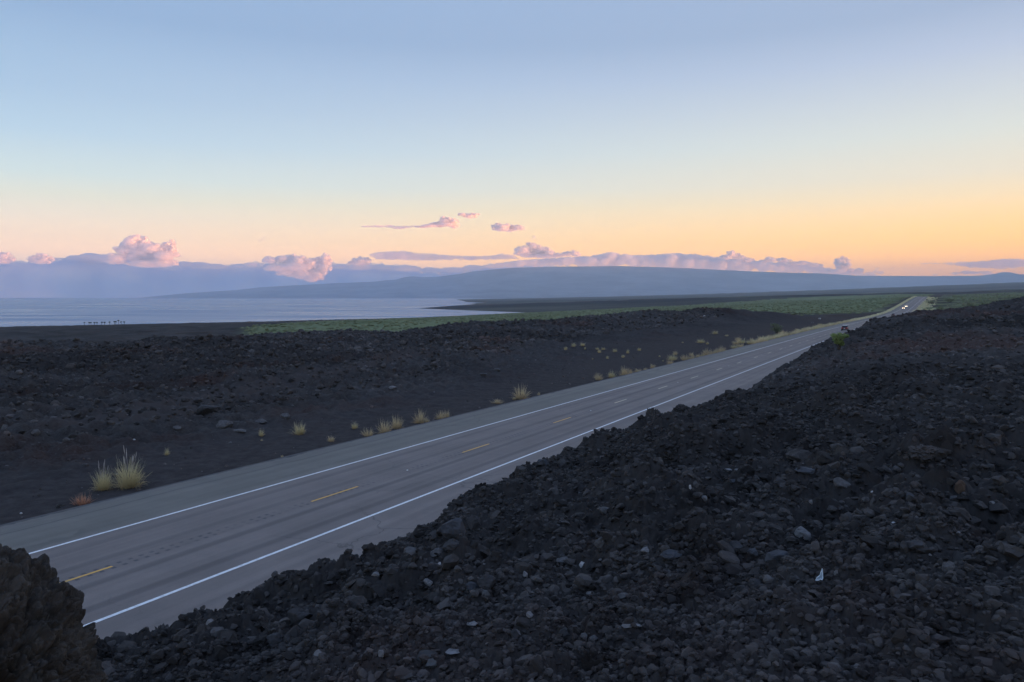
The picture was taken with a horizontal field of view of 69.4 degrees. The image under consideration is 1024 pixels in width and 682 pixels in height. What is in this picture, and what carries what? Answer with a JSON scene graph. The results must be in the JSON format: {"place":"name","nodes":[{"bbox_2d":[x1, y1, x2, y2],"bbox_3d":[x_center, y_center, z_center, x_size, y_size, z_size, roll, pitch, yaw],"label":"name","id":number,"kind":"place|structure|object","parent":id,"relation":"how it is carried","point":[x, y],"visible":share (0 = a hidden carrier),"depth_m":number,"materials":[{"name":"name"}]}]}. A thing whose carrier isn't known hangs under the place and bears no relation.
{"place":"outdoors","nodes":[
{"label":"outdoors","id":0,"kind":"place"},
{"bbox_2d":[0,252,15,262],"bbox_3d":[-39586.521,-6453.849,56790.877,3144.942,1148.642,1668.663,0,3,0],"label":"cloud","id":1,"kind":"structure","parent":0,"point":[3,257],"depth_m":56589.83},
{"bbox_2d":[26,253,54,263],"bbox_3d":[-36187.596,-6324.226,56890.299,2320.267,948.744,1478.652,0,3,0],"label":"cloud","id":2,"kind":"structure","parent":0,"point":[42,258],"depth_m":56615.30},
{"bbox_2d":[106,234,178,266],"bbox_3d":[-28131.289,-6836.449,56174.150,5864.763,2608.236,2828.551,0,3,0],"label":"cloud","id":3,"kind":"structure","parent":0,"point":[140,251],"depth_m":55928.25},
{"bbox_2d":[0,298,523,326],"bbox_3d":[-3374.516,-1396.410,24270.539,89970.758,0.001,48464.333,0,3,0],"label":"sea","id":4,"kind":"structure","parent":0,"point":[44,311],"depth_m":3203.71,"materials":[{"name":"blue liquid"}]},
{"bbox_2d":[262,253,331,280],"bbox_3d":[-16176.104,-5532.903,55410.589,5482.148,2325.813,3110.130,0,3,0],"label":"cloud","id":5,"kind":"structure","parent":0,"point":[296,265],"depth_m":55492.96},
{"bbox_2d":[348,256,371,265],"bbox_3d":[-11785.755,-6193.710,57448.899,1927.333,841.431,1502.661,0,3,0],"label":"cloud","id":6,"kind":"structure","parent":0,"point":[361,261],"depth_m":57164.75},
{"bbox_2d":[415,213,479,228],"bbox_3d":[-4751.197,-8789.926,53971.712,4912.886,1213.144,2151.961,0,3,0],"label":"cloud","id":7,"kind":"structure","parent":0,"point":[445,221],"depth_m":53885.92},
{"bbox_2d":[0,297,926,638],"bbox_3d":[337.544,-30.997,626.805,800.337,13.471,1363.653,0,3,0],"label":"road","id":8,"kind":"structure","parent":0,"point":[152,559],"depth_m":32.74,"materials":[{"name":"grey asphalt"}]},
{"bbox_2d":[841,325,848,330],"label":"car","id":9,"kind":"object","parent":8,"relation":"on","point":[844,327],"visible":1,"depth_m":232.99,"materials":[{"name":"white paint"}]},
{"bbox_2d":[491,223,524,230],"bbox_3d":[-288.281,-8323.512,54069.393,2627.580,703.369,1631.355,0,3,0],"label":"cloud","id":10,"kind":"structure","parent":0,"point":[505,227],"depth_m":53952.45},
{"bbox_2d":[0,282,1023,681],"bbox_3d":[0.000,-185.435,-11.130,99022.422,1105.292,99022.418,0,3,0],"label":"ground","id":11,"kind":"structure","parent":0,"point":[324,418],"depth_m":34.59,"materials":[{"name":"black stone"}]},
{"bbox_2d":[0,543,107,681],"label":"lava crag","id":12,"kind":"structure","parent":11,"relation":"on","point":[46,635],"depth_m":2.79,"materials":[{"name":"black stone"}]},
{"bbox_2d":[71,493,93,505],"bbox_3d":[-19.448,7.147,33.565,1.190,0.592,1.114,-2,4,-28],"label":"dry bush","id":13,"kind":"object","parent":11,"relation":"on","point":[82,502],"visible":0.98,"depth_m":33.61,"materials":[{"name":"orange plant"}]},
{"bbox_2d":[86,461,116,491],"bbox_3d":[-20.014,6.558,36.176,1.476,1.498,1.449,1,4,17],"label":"grass tuft","id":14,"kind":"object","parent":11,"relation":"on","point":[102,486],"visible":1,"depth_m":36.09,"materials":[{"name":"yellow plant"}]},
{"bbox_2d":[109,445,151,488],"bbox_3d":[-19.018,6.232,36.690,2.265,2.126,2.133,3,4,38],"label":"grass tuft","id":15,"kind":"object","parent":11,"relation":"on","point":[126,481],"visible":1,"depth_m":36.63,"materials":[{"name":"beige plant"}]},
{"bbox_2d":[196,405,222,415],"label":"rock","id":16,"kind":"object","parent":11,"relation":"on","point":[202,410],"visible":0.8,"depth_m":58.88,"materials":[{"name":"stone"}]},
{"bbox_2d":[210,627,224,636],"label":"rock","id":17,"kind":"object","parent":11,"relation":"on","point":[215,631],"visible":0.94,"depth_m":7.62,"materials":[{"name":"grey stone"}]},
{"bbox_2d":[216,420,232,428],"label":"rock","id":18,"kind":"object","parent":11,"relation":"on","point":[223,424],"visible":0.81,"depth_m":52.53,"materials":[{"name":"grey stone"}]},
{"bbox_2d":[234,429,245,432],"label":"rock","id":19,"kind":"object","parent":11,"relation":"on","point":[240,430],"visible":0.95,"depth_m":51.28,"materials":[{"name":"grey stone"}]},
{"bbox_2d":[255,418,266,423],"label":"rock","id":20,"kind":"object","parent":11,"relation":"on","point":[261,421],"visible":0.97,"depth_m":55.22,"materials":[{"name":"grey stone"}]},
{"bbox_2d":[266,632,281,646],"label":"rock","id":21,"kind":"object","parent":11,"relation":"on","point":[274,638],"visible":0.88,"depth_m":7.50,"materials":[{"name":"stone"}]},
{"bbox_2d":[280,413,289,418],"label":"rock","id":22,"kind":"object","parent":11,"relation":"on","point":[285,415],"visible":1,"depth_m":55.49,"materials":[{"name":"grey stone"}]},
{"bbox_2d":[280,570,299,577],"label":"lava outcrop","id":23,"kind":"object","parent":11,"relation":"on","point":[287,572],"visible":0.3,"depth_m":10.70,"materials":[{"name":"black stone"}]},
{"bbox_2d":[294,421,305,434],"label":"grass tuft","id":24,"kind":"object","parent":11,"relation":"on","point":[300,432],"visible":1,"depth_m":51.18,"materials":[{"name":"plant"}]},
{"bbox_2d":[287,607,312,623],"bbox_3d":[-2.323,3.004,8.081,0.264,0.221,0.220,0,3,0],"label":"rock","id":25,"kind":"object","parent":11,"relation":"on","point":[296,615],"visible":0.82,"depth_m":8.02,"materials":[{"name":"stone"}]},
{"bbox_2d":[314,649,320,655],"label":"rock","id":26,"kind":"object","parent":11,"relation":"on","point":[317,652],"visible":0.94,"depth_m":6.29,"materials":[{"name":"stone"}]},
{"bbox_2d":[361,428,373,436],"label":"grass tuft","id":27,"kind":"object","parent":11,"relation":"on","point":[367,435],"visible":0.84,"depth_m":50.70,"materials":[{"name":"plant"}]},
{"bbox_2d":[378,650,383,657],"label":"rock","id":28,"kind":"object","parent":11,"relation":"on","point":[380,653],"visible":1,"depth_m":5.90,"materials":[{"name":"stone"}]},
{"bbox_2d":[4,330,759,508],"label":"cinder stones","id":29,"kind":"object","parent":11,"relation":"on","point":[85,465],"visible":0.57,"depth_m":60.63,"materials":[{"name":"black stone"}]},
{"bbox_2d":[378,419,391,433],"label":"grass tuft","id":30,"kind":"object","parent":11,"relation":"on","point":[385,429],"visible":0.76,"depth_m":52.00,"materials":[{"name":"plant"}]},
{"bbox_2d":[387,564,399,574],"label":"rock","id":31,"kind":"object","parent":11,"relation":"on","point":[391,569],"visible":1,"depth_m":8.38,"materials":[{"name":"stone"}]},
{"bbox_2d":[390,416,404,428],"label":"grass tuft","id":32,"kind":"object","parent":11,"relation":"on","point":[396,425],"visible":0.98,"depth_m":53.93,"materials":[{"name":"plant"}]},
{"bbox_2d":[404,546,415,555],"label":"rock","id":33,"kind":"object","parent":11,"relation":"on","point":[409,550],"visible":0.69,"depth_m":9.03,"materials":[{"name":"grey stone"}]},
{"bbox_2d":[414,410,426,423],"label":"grass tuft","id":34,"kind":"object","parent":11,"relation":"on","point":[421,419],"visible":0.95,"depth_m":56.34,"materials":[{"name":"plant"}]},
{"bbox_2d":[417,650,436,661],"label":"rock","id":35,"kind":"object","parent":11,"relation":"on","point":[427,652],"visible":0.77,"depth_m":5.97,"materials":[{"name":"stone"}]},
{"bbox_2d":[423,578,432,585],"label":"rock","id":36,"kind":"object","parent":11,"relation":"on","point":[427,581],"visible":0.98,"depth_m":8.17,"materials":[{"name":"stone"}]},
{"bbox_2d":[425,658,436,668],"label":"rock","id":37,"kind":"object","parent":11,"relation":"on","point":[431,662],"visible":1,"depth_m":5.86,"materials":[{"name":"grey stone"}]},
{"bbox_2d":[430,548,443,557],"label":"rock","id":38,"kind":"object","parent":11,"relation":"on","point":[437,551],"visible":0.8,"depth_m":8.89,"materials":[{"name":"grey stone"}]},
{"bbox_2d":[435,409,444,418],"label":"grass tuft","id":39,"kind":"object","parent":11,"relation":"on","point":[440,415],"visible":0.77,"depth_m":58.10,"materials":[{"name":"plant"}]},
{"bbox_2d":[442,539,459,551],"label":"rock","id":40,"kind":"object","parent":11,"relation":"on","point":[449,545],"visible":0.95,"depth_m":8.85,"materials":[{"name":"stone"}]},
{"bbox_2d":[445,648,459,653],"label":"rock","id":41,"kind":"object","parent":11,"relation":"on","point":[452,651],"visible":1,"depth_m":6.07,"materials":[{"name":"stone"}]},
{"bbox_2d":[441,518,465,539],"bbox_3d":[-0.723,2.328,9.143,0.296,0.290,0.240,0,3,0],"label":"rock","id":42,"kind":"object","parent":11,"relation":"on","point":[454,527],"visible":0.86,"depth_m":9.05,"materials":[{"name":"grey stone"}]},
{"bbox_2d":[466,581,478,591],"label":"rock","id":43,"kind":"object","parent":11,"relation":"on","point":[470,585],"visible":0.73,"depth_m":7.82,"materials":[{"name":"grey stone"}]},
{"bbox_2d":[467,621,477,625],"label":"rock","id":44,"kind":"object","parent":11,"relation":"on","point":[473,623],"visible":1,"depth_m":6.58,"materials":[{"name":"stone"}]},
{"bbox_2d":[467,515,480,529],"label":"rock","id":45,"kind":"object","parent":11,"relation":"on","point":[473,521],"visible":0.88,"depth_m":11.72,"materials":[{"name":"stone"}]},
{"bbox_2d":[477,574,495,589],"bbox_3d":[-0.264,2.539,7.754,0.176,0.203,0.172,2,4,24],"label":"rock","id":46,"kind":"object","parent":11,"relation":"on","point":[486,581],"visible":0.91,"depth_m":7.70,"materials":[{"name":"stone"}]},
{"bbox_2d":[482,590,490,597],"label":"rock","id":47,"kind":"object","parent":11,"relation":"on","point":[486,593],"visible":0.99,"depth_m":7.50,"materials":[{"name":"grey stone"}]},
{"bbox_2d":[507,666,512,674],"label":"rock","id":48,"kind":"object","parent":11,"relation":"on","point":[509,670],"visible":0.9,"depth_m":5.37,"materials":[{"name":"grey stone"}]},
{"bbox_2d":[0,297,1023,539],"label":"lava clinker","id":49,"kind":"object","parent":11,"relation":"on","point":[152,345],"visible":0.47,"depth_m":68.52,"materials":[{"name":"black stone"}]},
{"bbox_2d":[21,338,1010,659],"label":"stone chips","id":50,"kind":"object","parent":11,"relation":"on","point":[419,384],"visible":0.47,"depth_m":63.07,"materials":[{"name":"grey stone"}]},
{"bbox_2d":[509,384,530,399],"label":"grass tuft","id":51,"kind":"object","parent":11,"relation":"on","point":[521,396],"visible":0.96,"depth_m":70.39,"materials":[{"name":"plant"}]},
{"bbox_2d":[514,465,527,477],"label":"lava outcrop","id":52,"kind":"object","parent":11,"relation":"on","point":[519,470],"visible":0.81,"depth_m":17.06,"materials":[{"name":"black stone"}]},
{"bbox_2d":[526,611,532,617],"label":"rock","id":53,"kind":"object","parent":11,"relation":"on","point":[529,614],"visible":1,"depth_m":6.40,"materials":[{"name":"stone"}]},
{"bbox_2d":[537,459,548,464],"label":"rock","id":54,"kind":"object","parent":11,"relation":"on","point":[545,461],"visible":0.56,"depth_m":17.30,"materials":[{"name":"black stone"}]},
{"bbox_2d":[92,366,1004,670],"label":"lava clumps","id":55,"kind":"object","parent":11,"relation":"on","point":[590,658],"visible":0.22,"depth_m":7.98,"materials":[{"name":"black stone"}]},
{"bbox_2d":[556,556,567,563],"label":"rock","id":56,"kind":"object","parent":11,"relation":"on","point":[560,560],"visible":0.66,"depth_m":8.51,"materials":[{"name":"grey stone"}]},
{"bbox_2d":[558,627,569,638],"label":"rock","id":57,"kind":"object","parent":11,"relation":"on","point":[564,632],"visible":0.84,"depth_m":5.92,"materials":[{"name":"stone"}]},
{"bbox_2d":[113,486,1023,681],"bbox_3d":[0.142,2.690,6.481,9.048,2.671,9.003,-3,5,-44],"label":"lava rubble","id":58,"kind":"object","parent":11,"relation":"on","point":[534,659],"visible":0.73,"depth_m":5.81,"materials":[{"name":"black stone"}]},
{"bbox_2d":[816,569,822,580],"bbox_3d":[2.512,1.910,6.036,0.071,0.101,0.021,-1,4,-17],"label":"plastic scrap","id":59,"kind":"object","parent":58,"relation":"on","point":[819,577],"visible":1,"depth_m":6.04,"materials":[{"name":"white plastic"}]},
{"bbox_2d":[580,632,586,638],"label":"rock","id":60,"kind":"object","parent":11,"relation":"on","point":[583,635],"visible":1,"depth_m":5.76,"materials":[{"name":"grey stone"}]},
{"bbox_2d":[589,635,597,641],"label":"rock","id":61,"kind":"object","parent":11,"relation":"on","point":[592,638],"visible":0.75,"depth_m":5.72,"materials":[{"name":"grey stone"}]},
{"bbox_2d":[593,372,602,379],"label":"grass tuft","id":62,"kind":"object","parent":11,"relation":"on","point":[596,378],"visible":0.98,"depth_m":87.78,"materials":[{"name":"plant"}]},
{"bbox_2d":[595,537,605,548],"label":"rock","id":63,"kind":"object","parent":11,"relation":"on","point":[600,542],"visible":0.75,"depth_m":8.34,"materials":[{"name":"grey stone"}]},
{"bbox_2d":[597,507,608,513],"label":"rock","id":64,"kind":"object","parent":11,"relation":"on","point":[602,510],"visible":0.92,"depth_m":10.74,"materials":[{"name":"grey stone"}]},
{"bbox_2d":[618,592,627,598],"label":"rock","id":65,"kind":"object","parent":11,"relation":"on","point":[622,595],"visible":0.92,"depth_m":6.69,"materials":[{"name":"grey stone"}]},
{"bbox_2d":[619,365,629,374],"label":"grass tuft","id":66,"kind":"object","parent":11,"relation":"on","point":[625,372],"visible":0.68,"depth_m":92.57,"materials":[{"name":"plant"}]},
{"bbox_2d":[621,623,641,627],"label":"rock","id":67,"kind":"object","parent":11,"relation":"on","point":[626,625],"visible":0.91,"depth_m":5.73,"materials":[{"name":"stone"}]},
{"bbox_2d":[241,292,1022,334],"bbox_3d":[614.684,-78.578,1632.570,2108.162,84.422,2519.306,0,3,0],"label":"coastal woodland","id":68,"kind":"object","parent":11,"relation":"on","point":[510,317],"visible":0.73,"depth_m":973.72,"materials":[{"name":"green plant"}]},
{"bbox_2d":[641,547,648,552],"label":"rock","id":69,"kind":"object","parent":11,"relation":"on","point":[645,549],"visible":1,"depth_m":7.87,"materials":[{"name":"stone"}]},
{"bbox_2d":[645,407,660,416],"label":"lava outcrop","id":70,"kind":"object","parent":11,"relation":"on","point":[652,411],"visible":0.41,"depth_m":26.95,"materials":[{"name":"black stone"}]},
{"bbox_2d":[660,549,681,559],"bbox_3d":[1.625,2.191,7.554,0.220,0.116,0.170,0,3,0],"label":"rock","id":71,"kind":"object","parent":11,"relation":"on","point":[669,554],"visible":0.98,"depth_m":7.51,"materials":[{"name":"grey stone"}]},
{"bbox_2d":[671,404,689,412],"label":"lava outcrop","id":72,"kind":"object","parent":11,"relation":"on","point":[680,408],"visible":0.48,"depth_m":29.52,"materials":[{"name":"black stone"}]},
{"bbox_2d":[729,540,742,552],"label":"rock","id":73,"kind":"object","parent":11,"relation":"on","point":[736,545],"visible":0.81,"depth_m":7.45,"materials":[{"name":"stone"}]},
{"bbox_2d":[747,548,758,556],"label":"rock","id":74,"kind":"object","parent":11,"relation":"on","point":[752,552],"visible":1,"depth_m":7.27,"materials":[{"name":"grey stone"}]},
{"bbox_2d":[770,323,782,334],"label":"scrub tree","id":75,"kind":"object","parent":11,"relation":"on","point":[776,327],"visible":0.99,"depth_m":210.92,"materials":[{"name":"green plant"}]},
{"bbox_2d":[765,550,788,560],"bbox_3d":[2.484,2.018,6.902,0.234,0.119,0.182,-21,7,-10],"label":"rock","id":76,"kind":"object","parent":11,"relation":"on","point":[776,554],"visible":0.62,"depth_m":6.86,"materials":[{"name":"grey stone"}]},
{"bbox_2d":[774,478,785,486],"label":"rock","id":77,"kind":"object","parent":11,"relation":"on","point":[777,481],"visible":0.71,"depth_m":10.18,"materials":[{"name":"stone"}]},
{"bbox_2d":[785,449,811,461],"bbox_3d":[5.042,2.016,12.898,0.492,0.243,0.379,0,3,0],"label":"rock","id":78,"kind":"object","parent":11,"relation":"on","point":[797,455],"visible":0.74,"depth_m":12.81,"materials":[{"name":"grey stone"}]},
{"bbox_2d":[794,526,811,540],"bbox_3d":[3.077,2.043,7.831,0.178,0.137,0.143,25,3,-1],"label":"rock","id":79,"kind":"object","parent":11,"relation":"on","point":[800,531],"visible":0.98,"depth_m":7.78,"materials":[{"name":"stone"}]},
{"bbox_2d":[794,467,815,473],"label":"rock","id":80,"kind":"object","parent":11,"relation":"on","point":[806,470],"visible":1,"depth_m":10.17,"materials":[{"name":"grey stone"}]},
{"bbox_2d":[831,332,849,349],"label":"green shrub","id":81,"kind":"object","parent":11,"relation":"on","point":[838,342],"visible":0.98,"depth_m":51.74,"materials":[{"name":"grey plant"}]},
{"bbox_2d":[833,477,850,487],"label":"rock","id":82,"kind":"object","parent":11,"relation":"on","point":[839,482],"visible":1,"depth_m":9.50,"materials":[{"name":"grey stone"}]},
{"bbox_2d":[862,497,869,501],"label":"rock","id":83,"kind":"object","parent":11,"relation":"on","point":[865,499],"visible":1,"depth_m":8.38,"materials":[{"name":"grey stone"}]},
{"bbox_2d":[851,296,917,319],"bbox_3d":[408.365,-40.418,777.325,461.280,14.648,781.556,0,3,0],"label":"verge grass","id":84,"kind":"structure","parent":11,"relation":"on","point":[892,308],"depth_m":596.85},
{"bbox_2d":[906,540,926,549],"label":"rock","id":85,"kind":"object","parent":11,"relation":"on","point":[912,544],"visible":0.85,"depth_m":6.19,"materials":[{"name":"stone"}]},
{"bbox_2d":[904,444,952,461],"bbox_3d":[5.694,1.542,10.207,0.650,0.267,0.497,0,3,0],"label":"rock","id":86,"kind":"object","parent":11,"relation":"on","point":[923,452],"visible":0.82,"depth_m":10.04,"materials":[{"name":"grey stone"}]},
{"bbox_2d":[912,297,944,311],"bbox_3d":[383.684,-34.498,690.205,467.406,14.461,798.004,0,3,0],"label":"tall grass","id":87,"kind":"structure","parent":11,"relation":"on","point":[923,305],"depth_m":759.07,"materials":[{"name":"plant"}]},
{"bbox_2d":[942,561,954,574],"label":"rock","id":88,"kind":"object","parent":11,"relation":"on","point":[947,566],"visible":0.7,"depth_m":5.69,"materials":[{"name":"grey stone"}]},
{"bbox_2d":[943,297,956,301],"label":"scrub bush","id":89,"kind":"object","parent":11,"relation":"on","point":[952,300],"visible":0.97,"depth_m":846.74,"materials":[{"name":"green plant"}]},
{"bbox_2d":[955,480,964,493],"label":"rock","id":90,"kind":"object","parent":11,"relation":"on","point":[959,486],"visible":0.91,"depth_m":8.20,"materials":[{"name":"brown stone"}]},
{"bbox_2d":[0,0,1023,297],"label":"sky","id":91,"kind":"structure","parent":0,"point":[886,137],"materials":[{"name":"blue"}]},
{"bbox_2d":[514,242,580,257],"bbox_3d":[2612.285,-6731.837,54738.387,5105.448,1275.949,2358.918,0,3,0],"label":"cloud","id":92,"kind":"structure","parent":0,"point":[539,249],"depth_m":54537.47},
{"bbox_2d":[142,266,1023,297],"bbox_3d":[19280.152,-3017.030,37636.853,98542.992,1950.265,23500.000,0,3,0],"label":"mountain","id":93,"kind":"structure","parent":0,"point":[567,281],"depth_m":37541.41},
{"bbox_2d":[719,250,754,261],"bbox_3d":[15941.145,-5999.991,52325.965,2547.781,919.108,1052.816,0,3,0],"label":"cloud","id":94,"kind":"structure","parent":0,"point":[737,255],"depth_m":52249.25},
{"bbox_2d":[760,256,823,266],"bbox_3d":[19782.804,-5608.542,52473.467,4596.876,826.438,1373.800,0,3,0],"label":"cloud","id":95,"kind":"structure","parent":0,"point":[784,260],"depth_m":52279.87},
{"bbox_2d":[827,256,863,273],"bbox_3d":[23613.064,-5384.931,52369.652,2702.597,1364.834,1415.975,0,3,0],"label":"cloud","id":96,"kind":"structure","parent":0,"point":[840,265],"depth_m":52310.73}
]}

